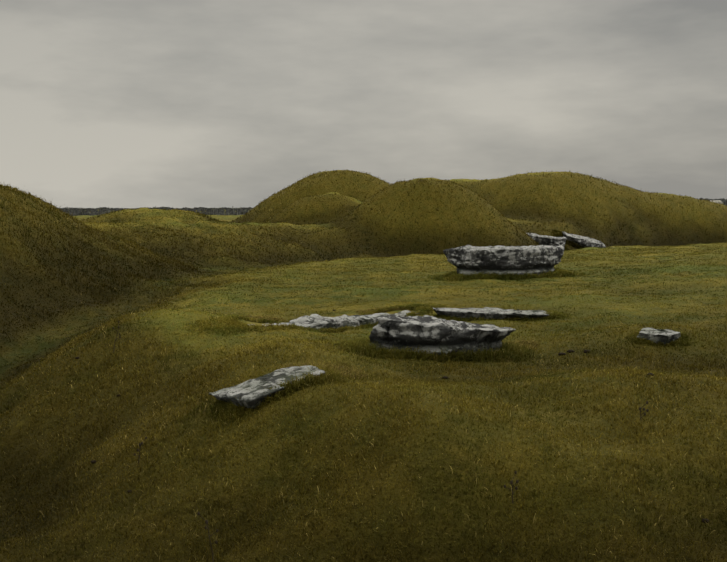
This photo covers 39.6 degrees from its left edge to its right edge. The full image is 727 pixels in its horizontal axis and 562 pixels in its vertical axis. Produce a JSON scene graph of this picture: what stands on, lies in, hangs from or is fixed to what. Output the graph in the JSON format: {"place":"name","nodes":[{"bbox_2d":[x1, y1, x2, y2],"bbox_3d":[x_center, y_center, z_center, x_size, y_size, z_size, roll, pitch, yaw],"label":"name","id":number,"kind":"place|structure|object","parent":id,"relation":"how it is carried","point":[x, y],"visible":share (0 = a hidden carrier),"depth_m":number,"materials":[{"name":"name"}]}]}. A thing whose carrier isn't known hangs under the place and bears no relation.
{"place":"outdoors","nodes":[
{"label":"outdoors","id":0,"kind":"place"},
{"bbox_2d":[0,169,726,561],"bbox_3d":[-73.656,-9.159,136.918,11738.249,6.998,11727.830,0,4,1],"label":"terrain","id":1,"kind":"structure","parent":0,"point":[690,222],"depth_m":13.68,"materials":[{"name":"green plant"}]},
{"bbox_2d":[112,321,120,347],"bbox_3d":[-3.769,0.864,15.408,0.119,0.499,0.164,-2,4,-20],"label":"dead stalk","id":2,"kind":"object","parent":1,"relation":"on","point":[117,333],"visible":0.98,"depth_m":15.38,"materials":[{"name":"brown plant"}]},
{"bbox_2d":[134,437,146,464],"bbox_3d":[-2.467,1.901,11.176,0.102,0.345,0.141,1,4,18],"label":"dead stalk","id":3,"kind":"object","parent":1,"relation":"on","point":[141,443],"visible":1,"depth_m":11.18,"materials":[{"name":"brown plant"}]},
{"bbox_2d":[197,512,218,561],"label":"dead stalk","id":4,"kind":"object","parent":1,"relation":"on","point":[206,522],"visible":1,"depth_m":8.89,"materials":[{"name":"brown plant"}]},
{"bbox_2d":[209,365,325,408],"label":"slab","id":5,"kind":"structure","parent":1,"relation":"on","point":[253,393],"depth_m":11.64,"materials":[{"name":"stone"}]},
{"bbox_2d":[247,310,419,329],"bbox_3d":[-0.485,0.861,19.050,0.976,0.457,5.917,4,4,35],"label":"long slab","id":6,"kind":"object","parent":1,"relation":"on","point":[313,321],"visible":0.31,"depth_m":18.80,"materials":[{"name":"stone"}]},
{"bbox_2d":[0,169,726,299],"bbox_3d":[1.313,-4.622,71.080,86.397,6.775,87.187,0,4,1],"label":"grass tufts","id":7,"kind":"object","parent":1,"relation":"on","point":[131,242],"visible":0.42,"depth_m":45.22,"materials":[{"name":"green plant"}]},
{"bbox_2d":[56,198,726,215],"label":"treeline","id":8,"kind":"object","parent":1,"relation":"on","point":[77,211],"visible":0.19,"depth_m":197.11,"materials":[{"name":"black plant"}]},
{"bbox_2d":[75,285,708,522],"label":"droppings","id":9,"kind":"object","parent":1,"relation":"on","point":[443,377],"visible":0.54,"depth_m":13.22,"materials":[{"name":"black soil"}]},
{"bbox_2d":[158,229,693,431],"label":"grass tufts","id":10,"kind":"object","parent":1,"relation":"on","point":[357,346],"depth_m":15.20,"materials":[{"name":"green plant"}]},
{"bbox_2d":[243,305,634,379],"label":"grass tufts","id":11,"kind":"object","parent":1,"relation":"on","point":[355,374],"visible":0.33,"depth_m":12.87,"materials":[{"name":"green plant"}]},
{"bbox_2d":[369,314,515,354],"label":"limestone slab","id":12,"kind":"structure","parent":1,"relation":"on","point":[426,332],"depth_m":14.73,"materials":[{"name":"stone"}]},
{"bbox_2d":[433,307,551,319],"bbox_3d":[2.579,0.744,20.131,2.404,0.425,1.340,1,4,20],"label":"flat slab","id":13,"kind":"object","parent":1,"relation":"on","point":[492,313],"visible":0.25,"depth_m":19.68,"materials":[{"name":"stone"}]},
{"bbox_2d":[443,245,563,274],"bbox_3d":[4.396,-0.498,31.164,3.716,1.222,2.322,-2,5,-7],"label":"rock","id":14,"kind":"object","parent":1,"relation":"on","point":[470,259],"visible":0.67,"depth_m":30.33,"materials":[{"name":"stone"}]},
{"bbox_2d":[504,471,517,503],"bbox_3d":[1.329,1.846,8.913,0.156,0.308,0.117,-2,5,-31],"label":"dead stalk","id":15,"kind":"object","parent":1,"relation":"on","point":[511,481],"visible":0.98,"depth_m":8.93,"materials":[{"name":"brown plant"}]},
{"bbox_2d":[526,233,566,246],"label":"rock","id":16,"kind":"object","parent":1,"relation":"on","point":[547,240],"visible":0.52,"depth_m":64.28,"materials":[{"name":"stone"}]},
{"bbox_2d":[562,232,605,247],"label":"limestone slab","id":17,"kind":"object","parent":1,"relation":"on","point":[582,241],"visible":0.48,"depth_m":66.52,"materials":[{"name":"stone"}]},
{"bbox_2d":[639,401,648,419],"bbox_3d":[2.869,1.369,10.311,0.099,0.282,0.095,0,4,1],"label":"dead stalk","id":18,"kind":"object","parent":1,"relation":"on","point":[647,410],"visible":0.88,"depth_m":10.33,"materials":[{"name":"brown plant"}]},
{"bbox_2d":[637,327,680,344],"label":"slab","id":19,"kind":"structure","parent":1,"relation":"on","point":[665,336],"depth_m":15.23,"materials":[{"name":"stone"}]},
{"bbox_2d":[0,0,726,207],"label":"sky","id":20,"kind":"structure","parent":0,"point":[104,103],"materials":[{"name":"grey"}]}
]}

